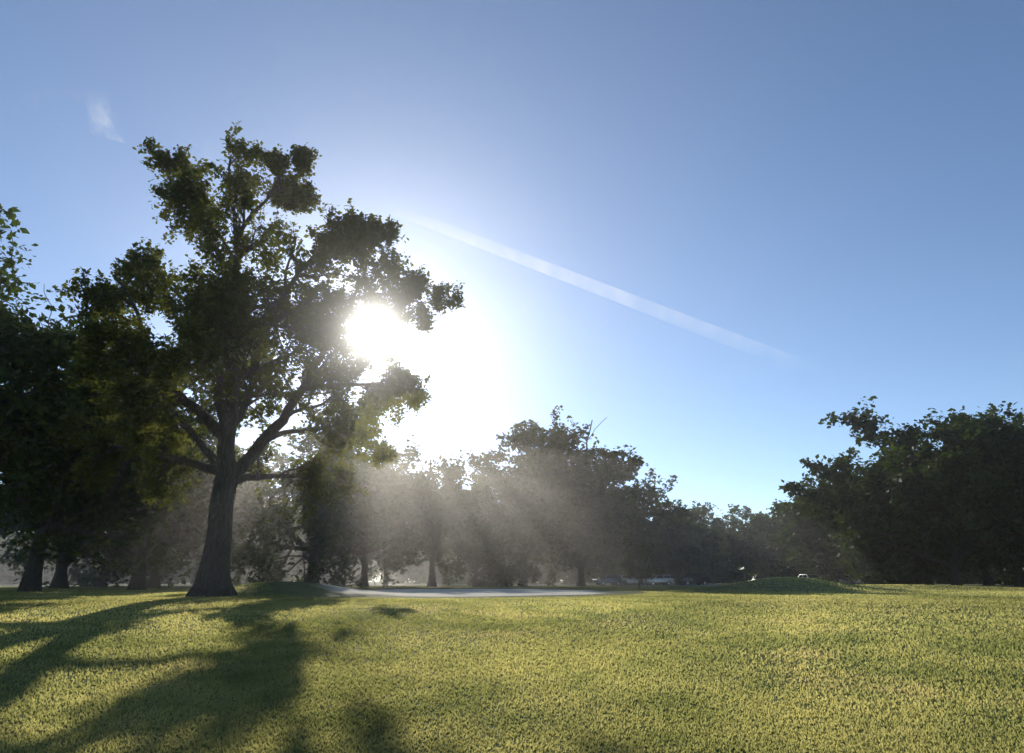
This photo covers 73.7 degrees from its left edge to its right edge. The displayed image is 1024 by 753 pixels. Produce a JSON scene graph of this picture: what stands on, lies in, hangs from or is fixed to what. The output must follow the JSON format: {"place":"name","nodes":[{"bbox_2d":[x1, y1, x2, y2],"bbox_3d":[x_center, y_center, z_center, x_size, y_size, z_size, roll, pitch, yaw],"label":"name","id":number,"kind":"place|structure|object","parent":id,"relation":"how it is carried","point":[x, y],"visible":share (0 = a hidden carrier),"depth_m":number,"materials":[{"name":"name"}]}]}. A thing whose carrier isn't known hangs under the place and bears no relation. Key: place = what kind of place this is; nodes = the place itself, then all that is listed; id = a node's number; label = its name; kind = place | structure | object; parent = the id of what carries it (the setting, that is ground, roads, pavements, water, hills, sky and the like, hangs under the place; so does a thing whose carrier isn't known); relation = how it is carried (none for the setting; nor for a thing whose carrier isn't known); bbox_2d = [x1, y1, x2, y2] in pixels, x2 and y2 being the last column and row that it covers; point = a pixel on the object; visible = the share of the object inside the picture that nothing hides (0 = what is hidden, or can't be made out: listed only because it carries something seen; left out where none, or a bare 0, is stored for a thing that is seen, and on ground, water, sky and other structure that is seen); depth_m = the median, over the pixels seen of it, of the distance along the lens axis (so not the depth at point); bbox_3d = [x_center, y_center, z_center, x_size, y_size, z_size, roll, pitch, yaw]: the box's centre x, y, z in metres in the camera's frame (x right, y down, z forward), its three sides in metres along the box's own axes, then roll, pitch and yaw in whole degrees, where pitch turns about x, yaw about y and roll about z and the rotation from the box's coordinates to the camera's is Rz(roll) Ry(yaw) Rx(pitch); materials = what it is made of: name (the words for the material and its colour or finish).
{"place":"outdoors","nodes":[
{"label":"outdoors","id":0,"kind":"place"},
{"bbox_2d":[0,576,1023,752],"bbox_3d":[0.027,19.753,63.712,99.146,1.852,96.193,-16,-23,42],"label":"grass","id":1,"kind":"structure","parent":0,"point":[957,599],"depth_m":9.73,"materials":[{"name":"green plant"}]},
{"bbox_2d":[0,578,1023,752],"bbox_3d":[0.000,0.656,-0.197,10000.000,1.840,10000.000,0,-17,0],"label":"ground","id":2,"kind":"structure","parent":0,"point":[295,588],"depth_m":11.64,"materials":[{"name":"green plant"}]},
{"bbox_2d":[0,569,20,583],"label":"scrub tree","id":3,"kind":"object","parent":2,"relation":"on","point":[8,578],"visible":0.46,"depth_m":157.19,"materials":[{"name":"grey plant"}]},
{"bbox_2d":[0,527,28,554],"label":"tree","id":4,"kind":"object","parent":2,"relation":"on","point":[4,548],"visible":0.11,"depth_m":177.53,"materials":[{"name":"green plant"}]},
{"bbox_2d":[0,532,52,583],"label":"tree","id":5,"kind":"object","parent":2,"relation":"on","point":[3,568],"visible":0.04,"depth_m":152.21,"materials":[{"name":"green plant"}]},
{"bbox_2d":[44,562,88,583],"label":"scrub tree","id":6,"kind":"object","parent":2,"relation":"on","point":[49,574],"visible":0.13,"depth_m":138.51,"materials":[{"name":"grey plant"}]},
{"bbox_2d":[0,203,146,566],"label":"tree","id":7,"kind":"object","parent":2,"relation":"on","point":[24,353],"visible":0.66,"depth_m":36.10,"materials":[{"name":"green plant"}]},
{"bbox_2d":[54,549,132,583],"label":"tree","id":8,"kind":"object","parent":2,"relation":"on","point":[81,561],"visible":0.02,"depth_m":154.95,"materials":[{"name":"green plant"}]},
{"bbox_2d":[3,476,197,586],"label":"tree","id":9,"kind":"object","parent":2,"relation":"on","point":[85,577],"visible":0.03,"depth_m":78.08,"materials":[{"name":"green plant"}]},
{"bbox_2d":[0,381,202,587],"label":"tree","id":10,"kind":"object","parent":2,"relation":"on","point":[60,578],"visible":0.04,"depth_m":64.24,"materials":[{"name":"green plant"}]},
{"bbox_2d":[0,306,214,591],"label":"tree","id":11,"kind":"object","parent":2,"relation":"on","point":[56,489],"visible":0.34,"depth_m":40.81,"materials":[{"name":"green plant"}]},
{"bbox_2d":[97,565,132,583],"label":"scrub tree","id":12,"kind":"object","parent":2,"relation":"on","point":[120,578],"visible":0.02,"depth_m":158.90,"materials":[{"name":"grey plant"}]},
{"bbox_2d":[0,374,264,589],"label":"tree","id":13,"kind":"object","parent":2,"relation":"on","point":[200,494],"visible":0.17,"depth_m":46.33,"materials":[{"name":"green plant"}]},
{"bbox_2d":[11,387,287,587],"bbox_3d":[-34.266,10.522,65.161,24.240,21.651,20.299,-11,-20,31],"label":"tree","id":14,"kind":"object","parent":2,"relation":"on","point":[196,529],"visible":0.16,"depth_m":62.24,"materials":[{"name":"green plant"}]},
{"bbox_2d":[147,566,188,583],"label":"scrub tree","id":15,"kind":"object","parent":2,"relation":"on","point":[177,581],"visible":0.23,"depth_m":148.75,"materials":[{"name":"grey plant"}]},
{"bbox_2d":[182,560,197,583],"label":"scrub tree","id":16,"kind":"object","parent":2,"relation":"on","point":[194,565],"visible":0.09,"depth_m":166.47,"materials":[{"name":"green plant"}]},
{"bbox_2d":[110,429,307,585],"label":"tree","id":17,"kind":"object","parent":2,"relation":"on","point":[281,460],"visible":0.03,"depth_m":81.00,"materials":[{"name":"green plant"}]},
{"bbox_2d":[184,498,268,580],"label":"tree","id":18,"kind":"object","parent":2,"relation":"on","point":[197,561],"visible":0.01,"depth_m":110.82,"materials":[{"name":"green plant"}]},
{"bbox_2d":[230,568,252,583],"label":"scrub tree","id":19,"kind":"object","parent":2,"relation":"on","point":[243,577],"visible":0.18,"depth_m":166.14,"materials":[{"name":"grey plant"}]},
{"bbox_2d":[45,120,465,596],"bbox_3d":[-11.717,-0.850,33.065,18.498,22.585,14.752,10,-19,-29],"label":"oak tree","id":20,"kind":"object","parent":2,"relation":"on","point":[223,334],"visible":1,"depth_m":31.38,"materials":[{"name":"green plant"}]},
{"bbox_2d":[251,542,305,580],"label":"tree","id":21,"kind":"object","parent":2,"relation":"on","point":[292,572],"visible":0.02,"depth_m":171.21,"materials":[{"name":"green plant"}]},
{"bbox_2d":[289,566,303,580],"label":"scrub tree","id":22,"kind":"object","parent":2,"relation":"on","point":[296,574],"visible":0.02,"depth_m":202.31,"materials":[{"name":"green plant"}]},
{"bbox_2d":[246,478,350,580],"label":"tree","id":23,"kind":"object","parent":2,"relation":"on","point":[286,551],"visible":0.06,"depth_m":116.68,"materials":[{"name":"green plant"}]},
{"bbox_2d":[197,403,407,586],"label":"tree","id":24,"kind":"object","parent":2,"relation":"on","point":[356,514],"visible":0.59,"depth_m":65.73,"materials":[{"name":"green plant"}]},
{"bbox_2d":[306,553,328,583],"bbox_3d":[-16.867,16.953,59.382,1.951,3.414,2.640,0,-17,0],"label":"tree","id":25,"kind":"object","parent":2,"relation":"on","point":[322,567],"visible":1,"depth_m":59.30,"materials":[{"name":"green plant"}]},
{"bbox_2d":[290,538,358,584],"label":"tree","id":26,"kind":"object","parent":2,"relation":"on","point":[308,562],"depth_m":123.01,"materials":[{"name":"green plant"}]},
{"bbox_2d":[320,567,355,583],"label":"scrub tree","id":27,"kind":"object","parent":2,"relation":"on","point":[327,578],"visible":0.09,"depth_m":185.25,"materials":[{"name":"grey plant"}]},
{"bbox_2d":[294,445,427,586],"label":"tree","id":28,"kind":"object","parent":2,"relation":"on","point":[393,560],"visible":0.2,"depth_m":76.23,"materials":[{"name":"green plant"}]},
{"bbox_2d":[347,565,376,582],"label":"scrub tree","id":29,"kind":"object","parent":2,"relation":"on","point":[360,574],"visible":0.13,"depth_m":194.95,"materials":[{"name":"grey plant"}]},
{"bbox_2d":[348,555,376,581],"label":"tree","id":30,"kind":"object","parent":2,"relation":"on","point":[358,566],"visible":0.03,"depth_m":194.12,"materials":[{"name":"green plant"}]},
{"bbox_2d":[372,564,380,581],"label":"tree","id":31,"kind":"object","parent":2,"relation":"on","point":[376,575],"visible":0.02,"depth_m":272.44,"materials":[{"name":"green plant"}]},
{"bbox_2d":[371,549,406,582],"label":"tree","id":32,"kind":"object","parent":2,"relation":"on","point":[374,561],"depth_m":212.97,"materials":[{"name":"green plant"}]},
{"bbox_2d":[369,452,417,585],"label":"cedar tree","id":33,"kind":"object","parent":2,"relation":"on","point":[400,525],"visible":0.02,"depth_m":92.65,"materials":[{"name":"green plant"}]},
{"bbox_2d":[378,569,410,583],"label":"scrub tree","id":34,"kind":"object","parent":2,"relation":"on","point":[403,580],"visible":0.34,"depth_m":187.26,"materials":[{"name":"grey plant"}]},
{"bbox_2d":[390,566,428,583],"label":"scrub tree","id":35,"kind":"object","parent":2,"relation":"on","point":[417,578],"visible":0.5,"depth_m":180.03,"materials":[{"name":"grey plant"}]},
{"bbox_2d":[389,527,466,584],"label":"tree","id":36,"kind":"object","parent":2,"relation":"on","point":[425,565],"visible":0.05,"depth_m":132.84,"materials":[{"name":"green plant"}]},
{"bbox_2d":[372,435,496,586],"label":"tree","id":37,"kind":"object","parent":2,"relation":"on","point":[432,511],"visible":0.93,"depth_m":76.01,"materials":[{"name":"green plant"}]},
{"bbox_2d":[422,569,457,583],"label":"scrub tree","id":38,"kind":"object","parent":2,"relation":"on","point":[425,577],"visible":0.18,"depth_m":165.85,"materials":[{"name":"grey plant"}]},
{"bbox_2d":[457,573,483,583],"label":"scrub tree","id":39,"kind":"object","parent":2,"relation":"on","point":[461,575],"visible":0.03,"depth_m":165.94,"materials":[{"name":"grey plant"}]},
{"bbox_2d":[446,501,509,583],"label":"tree","id":40,"kind":"object","parent":2,"relation":"on","point":[464,579],"visible":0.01,"depth_m":145.12,"materials":[{"name":"green plant"}]},
{"bbox_2d":[445,519,519,586],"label":"tree","id":41,"kind":"object","parent":2,"relation":"on","point":[486,553],"visible":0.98,"depth_m":74.56,"materials":[{"name":"green plant"}]},
{"bbox_2d":[431,470,553,585],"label":"tree","id":42,"kind":"object","parent":2,"relation":"on","point":[469,569],"visible":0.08,"depth_m":92.67,"materials":[{"name":"green plant"}]},
{"bbox_2d":[450,584,546,584],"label":"road kerb","id":43,"kind":"structure","parent":2,"relation":"on","point":[514,584],"depth_m":110.68,"materials":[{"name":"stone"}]},
{"bbox_2d":[422,415,610,586],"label":"tree","id":44,"kind":"object","parent":2,"relation":"on","point":[535,496],"visible":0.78,"depth_m":83.68,"materials":[{"name":"green plant"}]},
{"bbox_2d":[504,544,537,586],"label":"tree","id":45,"kind":"object","parent":2,"relation":"on","point":[526,570],"visible":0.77,"depth_m":79.01,"materials":[{"name":"green plant"}]},
{"bbox_2d":[505,544,598,583],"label":"tree","id":46,"kind":"object","parent":2,"relation":"on","point":[543,581],"visible":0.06,"depth_m":135.76,"materials":[{"name":"green plant"}]},
{"bbox_2d":[537,568,574,583],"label":"scrub tree","id":47,"kind":"object","parent":2,"relation":"on","point":[543,572],"visible":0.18,"depth_m":188.21,"materials":[{"name":"grey plant"}]},
{"bbox_2d":[558,564,584,583],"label":"scrub tree","id":48,"kind":"object","parent":2,"relation":"on","point":[573,578],"visible":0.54,"depth_m":163.26,"materials":[{"name":"plant"}]},
{"bbox_2d":[585,569,599,582],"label":"scrub tree","id":49,"kind":"object","parent":2,"relation":"on","point":[588,581],"visible":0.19,"depth_m":217.94,"materials":[{"name":"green plant"}]},
{"bbox_2d":[477,405,714,585],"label":"tree","id":50,"kind":"object","parent":2,"relation":"on","point":[609,467],"visible":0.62,"depth_m":86.28,"materials":[{"name":"green plant"}]},
{"bbox_2d":[587,518,650,574],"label":"tree","id":51,"kind":"object","parent":2,"relation":"on","point":[617,570],"visible":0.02,"depth_m":143.01,"materials":[{"name":"green plant"}]},
{"bbox_2d":[568,475,701,584],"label":"tree","id":52,"kind":"object","parent":2,"relation":"on","point":[663,566],"visible":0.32,"depth_m":97.70,"materials":[{"name":"green plant"}]},
{"bbox_2d":[620,536,657,587],"bbox_3d":[11.674,17.171,62.672,3.688,4.897,2.660,-15,-22,40],"label":"tree","id":53,"kind":"object","parent":2,"relation":"on","point":[639,550],"visible":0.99,"depth_m":62.58,"materials":[{"name":"green plant"}]},
{"bbox_2d":[621,499,710,584],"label":"tree","id":54,"kind":"object","parent":2,"relation":"on","point":[693,540],"visible":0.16,"depth_m":105.78,"materials":[{"name":"green plant"}]},
{"bbox_2d":[648,508,730,584],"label":"tree","id":55,"kind":"object","parent":2,"relation":"on","point":[702,530],"visible":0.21,"depth_m":116.99,"materials":[{"name":"green plant"}]},
{"bbox_2d":[679,501,759,583],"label":"tree","id":56,"kind":"object","parent":2,"relation":"on","point":[735,540],"visible":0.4,"depth_m":148.28,"materials":[{"name":"green plant"}]},
{"bbox_2d":[714,561,752,582],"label":"scrub tree","id":57,"kind":"object","parent":2,"relation":"on","point":[717,579],"visible":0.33,"depth_m":195.06,"materials":[{"name":"green plant"}]},
{"bbox_2d":[722,504,774,579],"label":"tree","id":58,"kind":"object","parent":2,"relation":"on","point":[746,512],"visible":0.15,"depth_m":157.76,"materials":[{"name":"green plant"}]},
{"bbox_2d":[738,499,794,577],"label":"tree","id":59,"kind":"object","parent":2,"relation":"on","point":[757,520],"visible":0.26,"depth_m":147.10,"materials":[{"name":"green plant"}]},
{"bbox_2d":[750,565,784,578],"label":"tree","id":60,"kind":"object","parent":2,"relation":"on","point":[756,576],"visible":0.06,"depth_m":205.39,"materials":[{"name":"green plant"}]},
{"bbox_2d":[556,585,1013,585],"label":"road kerb","id":61,"kind":"structure","parent":2,"relation":"on","point":[719,585],"depth_m":94.62,"materials":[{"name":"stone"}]},
{"bbox_2d":[744,495,831,577],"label":"tree","id":62,"kind":"object","parent":2,"relation":"on","point":[764,557],"visible":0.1,"depth_m":141.05,"materials":[{"name":"green plant"}]},
{"bbox_2d":[786,568,802,576],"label":"scrub tree","id":63,"kind":"object","parent":2,"relation":"on","point":[796,573],"visible":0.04,"depth_m":155.08,"materials":[{"name":"green plant"}]},
{"bbox_2d":[775,543,833,574],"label":"tree","id":64,"kind":"object","parent":2,"relation":"on","point":[787,567],"visible":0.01,"depth_m":118.84,"materials":[{"name":"green plant"}]},
{"bbox_2d":[763,464,911,584],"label":"tree","id":65,"kind":"object","parent":2,"relation":"on","point":[787,532],"visible":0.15,"depth_m":93.10,"materials":[{"name":"green plant"}]},
{"bbox_2d":[788,475,917,583],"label":"tree","id":66,"kind":"object","parent":2,"relation":"on","point":[909,580],"depth_m":110.66,"materials":[{"name":"green plant"}]},
{"bbox_2d":[779,414,1010,584],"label":"tree","id":67,"kind":"object","parent":2,"relation":"on","point":[887,520],"visible":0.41,"depth_m":84.50,"materials":[{"name":"green plant"}]},
{"bbox_2d":[778,396,1023,585],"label":"tree","id":68,"kind":"object","parent":2,"relation":"on","point":[924,473],"visible":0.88,"depth_m":75.32,"materials":[{"name":"green plant"}]},
{"bbox_2d":[888,561,950,583],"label":"scrub tree","id":69,"kind":"object","parent":2,"relation":"on","point":[933,576],"visible":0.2,"depth_m":150.90,"materials":[{"name":"green plant"}]},
{"bbox_2d":[875,441,1002,584],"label":"tree","id":70,"kind":"object","parent":2,"relation":"on","point":[929,580],"depth_m":100.45,"materials":[{"name":"green plant"}]},
{"bbox_2d":[932,565,972,583],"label":"scrub tree","id":71,"kind":"object","parent":2,"relation":"on","point":[946,578],"visible":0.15,"depth_m":153.03,"materials":[{"name":"green plant"}]},
{"bbox_2d":[899,401,1023,586],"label":"tree","id":72,"kind":"object","parent":2,"relation":"on","point":[938,431],"visible":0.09,"depth_m":83.06,"materials":[{"name":"green plant"}]},
{"bbox_2d":[939,408,1023,584],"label":"tree","id":73,"kind":"object","parent":2,"relation":"on","point":[987,580],"depth_m":97.43,"materials":[{"name":"green plant"}]},
{"bbox_2d":[947,412,1023,582],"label":"tree","id":74,"kind":"object","parent":2,"relation":"on","point":[1005,456],"visible":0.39,"depth_m":76.21,"materials":[{"name":"green plant"}]},
{"bbox_2d":[0,0,1023,580],"label":"sky","id":75,"kind":"structure","parent":0,"point":[711,231],"materials":[{"name":"blue"}]},
{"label":"road lane","id":76,"kind":"structure","parent":0,"visible":0},
{"bbox_2d":[593,575,621,585],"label":"car","id":77,"kind":"object","parent":76,"relation":"on","point":[614,579],"visible":0.93,"depth_m":98.60,"materials":[{"name":"paint"}]},
{"bbox_2d":[615,575,638,584],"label":"car","id":78,"kind":"object","parent":76,"relation":"on","point":[626,580],"visible":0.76,"depth_m":98.06,"materials":[{"name":"paint"}]},
{"bbox_2d":[642,575,674,584],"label":"car","id":79,"kind":"object","parent":76,"relation":"on","point":[666,579],"visible":0.91,"depth_m":96.47,"materials":[{"name":"paint"}]},
{"bbox_2d":[675,573,710,584],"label":"car","id":80,"kind":"object","parent":76,"relation":"on","point":[704,578],"visible":0.86,"depth_m":95.99,"materials":[{"name":"paint"}]},
{"bbox_2d":[798,574,821,578],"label":"car","id":81,"kind":"object","parent":76,"relation":"on","point":[813,576],"visible":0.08,"depth_m":90.27,"materials":[{"name":"paint"}]},
{"bbox_2d":[820,575,850,583],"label":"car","id":82,"kind":"object","parent":76,"relation":"on","point":[840,579],"visible":0.18,"depth_m":88.75,"materials":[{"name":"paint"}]},
{"bbox_2d":[840,574,868,584],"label":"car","id":83,"kind":"object","parent":76,"relation":"on","point":[850,576],"visible":0.3,"depth_m":88.66,"materials":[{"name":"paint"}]}
]}

